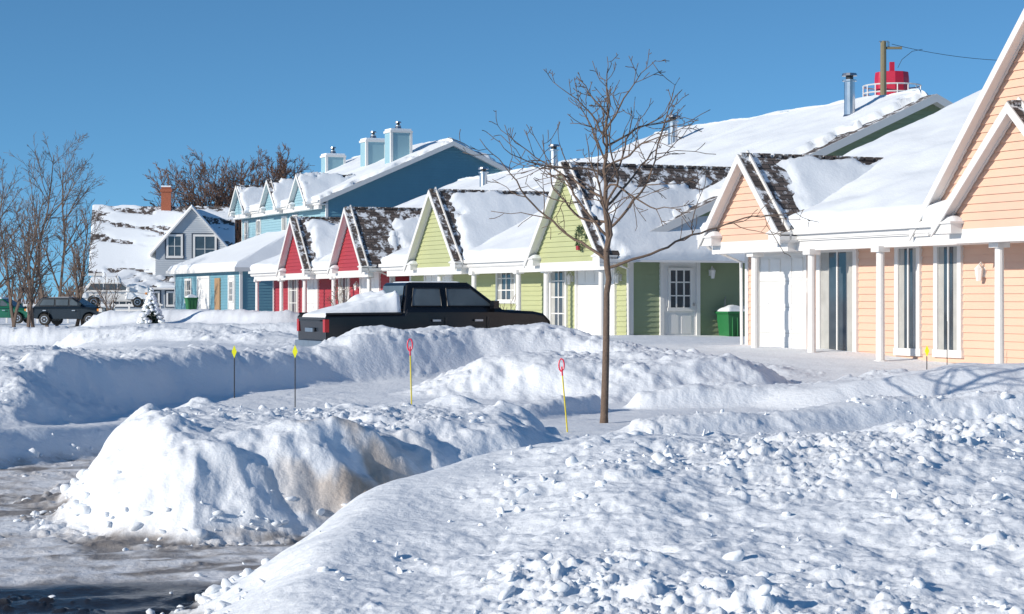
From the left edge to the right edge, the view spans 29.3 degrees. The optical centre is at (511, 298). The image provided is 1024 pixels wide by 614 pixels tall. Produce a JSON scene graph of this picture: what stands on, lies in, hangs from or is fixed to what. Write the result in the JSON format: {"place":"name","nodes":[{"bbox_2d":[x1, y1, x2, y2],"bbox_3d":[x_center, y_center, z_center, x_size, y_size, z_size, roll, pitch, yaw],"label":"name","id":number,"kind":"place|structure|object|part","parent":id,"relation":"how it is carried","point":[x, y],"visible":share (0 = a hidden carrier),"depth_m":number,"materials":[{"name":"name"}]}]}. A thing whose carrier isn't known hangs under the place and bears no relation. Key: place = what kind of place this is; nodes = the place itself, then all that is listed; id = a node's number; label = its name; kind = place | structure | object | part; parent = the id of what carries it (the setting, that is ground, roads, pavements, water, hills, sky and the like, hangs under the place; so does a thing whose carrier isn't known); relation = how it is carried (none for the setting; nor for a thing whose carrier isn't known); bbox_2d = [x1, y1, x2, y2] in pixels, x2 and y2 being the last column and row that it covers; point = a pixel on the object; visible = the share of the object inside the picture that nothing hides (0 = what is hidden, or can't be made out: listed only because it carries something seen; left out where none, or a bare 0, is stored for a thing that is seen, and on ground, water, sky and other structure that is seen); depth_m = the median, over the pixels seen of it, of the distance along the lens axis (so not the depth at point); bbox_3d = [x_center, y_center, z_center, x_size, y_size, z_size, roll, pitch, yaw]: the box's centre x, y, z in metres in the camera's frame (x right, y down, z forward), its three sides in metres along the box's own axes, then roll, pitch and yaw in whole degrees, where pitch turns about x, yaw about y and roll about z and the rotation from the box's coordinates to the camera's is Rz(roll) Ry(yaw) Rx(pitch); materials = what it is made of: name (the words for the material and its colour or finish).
{"place":"outdoors","nodes":[
{"label":"outdoors","id":0,"kind":"place"},
{"bbox_2d":[230,137,512,212],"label":"roof snow","id":1,"kind":"structure","parent":0,"point":[316,185],"depth_m":107.97,"materials":[{"name":"white snow"}]},
{"bbox_2d":[250,153,609,270],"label":"roof snow","id":2,"kind":"structure","parent":0,"point":[323,234],"depth_m":82.11,"materials":[{"name":"white snow"}]},
{"bbox_2d":[0,299,1023,613],"bbox_3d":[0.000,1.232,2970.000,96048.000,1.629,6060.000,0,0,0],"label":"snow ground","id":3,"kind":"structure","parent":0,"point":[114,381],"depth_m":16.16,"materials":[{"name":"white snow"}]},
{"bbox_2d":[0,297,30,323],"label":"green hatchback car","id":4,"kind":"object","parent":3,"relation":"on","point":[5,310],"visible":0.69,"depth_m":117.17,"materials":[{"name":"paint"}]},
{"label":"windows","id":5,"kind":"part","parent":4,"relation":"part of","materials":[{"name":"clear glass"}]},
{"bbox_2d":[0,158,48,287],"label":"bare tree","id":6,"kind":"object","parent":3,"relation":"on","point":[5,233],"visible":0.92,"depth_m":106.79,"materials":[{"name":"brown plant"}]},
{"bbox_2d":[0,206,51,326],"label":"bare tree","id":7,"kind":"object","parent":3,"relation":"on","point":[30,288],"visible":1,"depth_m":99.85,"materials":[{"name":"brown plant"}]},
{"bbox_2d":[0,174,72,326],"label":"bare tree","id":8,"kind":"object","parent":3,"relation":"on","point":[12,313],"visible":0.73,"depth_m":108.26,"materials":[{"name":"brown plant"}]},
{"bbox_2d":[0,277,92,306],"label":"distant treeline","id":9,"kind":"object","parent":3,"relation":"on","point":[46,293],"visible":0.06,"depth_m":359.81,"materials":[{"name":"brown plant"}]},
{"bbox_2d":[0,131,109,326],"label":"bare tree","id":10,"kind":"object","parent":3,"relation":"on","point":[48,217],"visible":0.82,"depth_m":111.97,"materials":[{"name":"brown plant"}]},
{"bbox_2d":[33,297,114,324],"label":"suv","id":11,"kind":"object","parent":3,"relation":"on","point":[53,310],"visible":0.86,"depth_m":103.39,"materials":[{"name":"black paint"}]},
{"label":"windows","id":12,"kind":"part","parent":11,"relation":"part of","materials":[{"name":"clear glass"}]},
{"bbox_2d":[51,206,103,326],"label":"bare tree","id":13,"kind":"object","parent":3,"relation":"on","point":[79,291],"visible":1,"depth_m":104.14,"materials":[{"name":"brown plant"}]},
{"bbox_2d":[6,303,162,322],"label":"white field fence","id":14,"kind":"object","parent":3,"relation":"on","point":[129,305],"visible":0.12,"depth_m":127.92,"materials":[{"name":"paint"}]},
{"bbox_2d":[82,270,123,311],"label":"bare sapling","id":15,"kind":"object","parent":3,"relation":"on","point":[106,299],"visible":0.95,"depth_m":92.22,"materials":[{"name":"brown plant"}]},
{"bbox_2d":[82,276,148,306],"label":"snow covered car","id":16,"kind":"object","parent":3,"relation":"on","point":[135,295],"visible":0.75,"depth_m":115.31,"materials":[{"name":"white snow"}]},
{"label":"windows","id":17,"kind":"part","parent":16,"relation":"part of","materials":[{"name":"grey glass"}]},
{"bbox_2d":[137,288,164,323],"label":"snowy spruce","id":18,"kind":"object","parent":3,"relation":"on","point":[151,305],"visible":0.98,"depth_m":83.80,"materials":[{"name":"white plant"}]},
{"bbox_2d":[88,186,234,311],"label":"white clapboard house","id":19,"kind":"structure","parent":3,"relation":"on","point":[148,246],"depth_m":138.72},
{"bbox_2d":[145,169,236,243],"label":"bare tree","id":20,"kind":"object","parent":3,"relation":"on","point":[187,199],"visible":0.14,"depth_m":147.01,"materials":[{"name":"brown plant"}]},
{"bbox_2d":[184,294,198,309],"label":"wheeled waste bin","id":21,"kind":"object","parent":3,"relation":"on","point":[191,300],"visible":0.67,"depth_m":98.78,"materials":[{"name":"green plastic"}]},
{"bbox_2d":[143,145,273,242],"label":"bare tree","id":22,"kind":"object","parent":3,"relation":"on","point":[203,171],"visible":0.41,"depth_m":147.95,"materials":[{"name":"brown plant"}]},
{"bbox_2d":[232,346,236,397],"bbox_3d":[-4.307,1.195,30.395,0.080,0.950,0.029,0,0,0],"label":"snow marker stake","id":23,"kind":"object","parent":3,"relation":"on","point":[234,351],"visible":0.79,"depth_m":30.39,"materials":[{"name":"yellow plastic"}]},
{"bbox_2d":[211,145,314,242],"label":"bare tree","id":24,"kind":"object","parent":3,"relation":"on","point":[282,172],"visible":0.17,"depth_m":150.83,"materials":[{"name":"brown plant"}]},
{"bbox_2d":[292,346,297,406],"bbox_3d":[-3.209,1.204,28.994,0.080,1.050,0.029,0,0,0],"label":"snow marker stake","id":25,"kind":"object","parent":3,"relation":"on","point":[294,351],"visible":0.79,"depth_m":29.00,"materials":[{"name":"yellow plastic"}]},
{"bbox_2d":[273,272,408,311],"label":"walls","id":26,"kind":"structure","parent":3,"relation":"on","point":[325,289],"depth_m":83.08,"materials":[{"name":"red"}]},
{"bbox_2d":[248,205,421,280],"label":"roof","id":27,"kind":"structure","parent":26,"relation":"on","point":[362,246],"depth_m":75.69,"materials":[{"name":"white paint"}]},
{"bbox_2d":[254,144,559,312],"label":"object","id":28,"kind":"object","parent":26,"relation":"attached to","point":[310,295],"visible":0.52,"depth_m":83.67,"materials":[{"name":"white paint"}]},
{"bbox_2d":[327,277,357,305],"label":"bare sapling","id":29,"kind":"object","parent":3,"relation":"on","point":[336,289],"visible":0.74,"depth_m":69.73,"materials":[{"name":"brown plant"}]},
{"bbox_2d":[241,146,501,240],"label":"walls","id":30,"kind":"structure","parent":3,"relation":"on","point":[447,166],"depth_m":107.18,"materials":[{"name":"blue"}]},
{"bbox_2d":[166,121,412,310],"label":"house","id":31,"kind":"structure","parent":30,"relation":"attached to","point":[221,279],"depth_m":106.46,"materials":[{"name":"paint"}]},
{"bbox_2d":[228,141,508,219],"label":"roof","id":32,"kind":"structure","parent":30,"relation":"on","point":[296,196],"depth_m":108.05,"materials":[{"name":"white paint"}]},
{"bbox_2d":[407,338,412,403],"bbox_3d":[-1.296,1.033,24.900,0.081,1.064,0.022,0,0,0],"label":"snow marker stake","id":33,"kind":"object","parent":3,"relation":"on","point":[409,348],"visible":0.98,"depth_m":24.89,"materials":[{"name":"plastic"}]},
{"bbox_2d":[295,281,549,346],"bbox_3d":[-1.850,0.543,41.600,5.200,1.834,2.160,0,0,-24],"label":"black pickup truck","id":34,"kind":"object","parent":3,"relation":"on","point":[403,305],"visible":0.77,"depth_m":40.80,"materials":[{"name":"paint"}]},
{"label":"windows","id":35,"kind":"part","parent":34,"relation":"part of","materials":[{"name":"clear glass"}]},
{"bbox_2d":[0,390,1023,613],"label":"snow chunks","id":36,"kind":"object","parent":3,"relation":"on","point":[81,507],"visible":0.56,"depth_m":13.04,"materials":[{"name":"white snow"}]},
{"bbox_2d":[558,358,567,431],"bbox_3d":[0.621,1.216,23.600,0.129,1.004,0.022,0,0,0],"label":"snow marker stake","id":37,"kind":"object","parent":3,"relation":"on","point":[562,368],"visible":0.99,"depth_m":23.59,"materials":[{"name":"yellow plastic"}]},
{"bbox_2d":[448,49,816,422],"bbox_3d":[1.438,-0.784,25.353,4.401,4.996,3.166,0,0,22],"label":"bare street tree","id":38,"kind":"object","parent":3,"relation":"on","point":[605,203],"visible":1,"depth_m":25.59,"materials":[{"name":"brown plant"}]},
{"bbox_2d":[409,104,940,334],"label":"walls","id":39,"kind":"structure","parent":3,"relation":"on","point":[644,279],"depth_m":57.13,"materials":[{"name":"green wood"}]},
{"bbox_2d":[424,73,856,334],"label":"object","id":40,"kind":"object","parent":39,"relation":"attached to","point":[679,298],"visible":0.55,"depth_m":57.95,"materials":[{"name":"white paint"}]},
{"bbox_2d":[378,94,952,275],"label":"roof","id":41,"kind":"structure","parent":39,"relation":"on","point":[435,248],"depth_m":58.52,"materials":[{"name":"white paint"}]},
{"bbox_2d":[573,225,586,251],"bbox_3d":[1.932,-1.730,56.167,0.205,0.799,0.813,0,0,-24],"label":"wreath","id":42,"kind":"object","parent":41,"relation":"attached to","point":[578,247],"visible":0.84,"depth_m":56.11,"materials":[{"name":"green plant"}]},
{"bbox_2d":[381,88,934,263],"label":"roof snow","id":43,"kind":"structure","parent":41,"relation":"on","point":[802,130],"depth_m":62.58,"materials":[{"name":"white snow"}]},
{"bbox_2d":[715,305,744,336],"bbox_3d":[6.357,0.775,56.570,0.760,1.209,0.780,0,0,-24],"label":"wheeled waste bin","id":44,"kind":"object","parent":3,"relation":"on","point":[728,318],"visible":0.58,"depth_m":56.28,"materials":[{"name":"green plastic"}]},
{"bbox_2d":[745,243,1023,363],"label":"walls","id":45,"kind":"structure","parent":3,"relation":"on","point":[978,316],"depth_m":37.87,"materials":[{"name":"beige"}]},
{"bbox_2d":[706,242,1009,363],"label":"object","id":46,"kind":"object","parent":45,"relation":"attached to","point":[807,299],"visible":0.76,"depth_m":41.26,"materials":[{"name":"white paint"}]},
{"bbox_2d":[697,9,1023,254],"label":"roof","id":47,"kind":"structure","parent":45,"relation":"on","point":[978,185],"depth_m":36.75,"materials":[{"name":"white paint"}]},
{"bbox_2d":[700,89,981,235],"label":"roof snow","id":48,"kind":"structure","parent":47,"relation":"on","point":[894,184],"depth_m":42.65,"materials":[{"name":"white snow"}]},
{"bbox_2d":[862,62,921,96],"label":"red water tower","id":49,"kind":"structure","parent":3,"relation":"on","point":[897,81],"depth_m":128.98,"materials":[{"name":"metal"}]},
{"bbox_2d":[925,346,928,369],"bbox_3d":[7.197,1.174,33.995,0.080,0.740,0.029,0,0,0],"label":"snow marker stake","id":50,"kind":"object","parent":3,"relation":"on","point":[926,350],"visible":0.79,"depth_m":33.98,"materials":[{"name":"yellow plastic"}]},
{"bbox_2d":[879,41,989,94],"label":"utility pole","id":51,"kind":"object","parent":3,"relation":"on","point":[883,47],"visible":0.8,"depth_m":94.91,"materials":[{"name":"brown wood"}]},
{"bbox_2d":[947,321,947,364],"bbox_3d":[7.992,0.948,36.000,0.014,1.070,0.016,0,0,0],"label":"snow marker stake","id":52,"kind":"object","parent":3,"relation":"on","point":[947,342],"visible":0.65,"depth_m":36.00,"materials":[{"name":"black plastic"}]},
{"bbox_2d":[0,0,1023,298],"label":"sky","id":53,"kind":"structure","parent":0,"point":[147,81],"materials":[{"name":"blue"}]}
]}

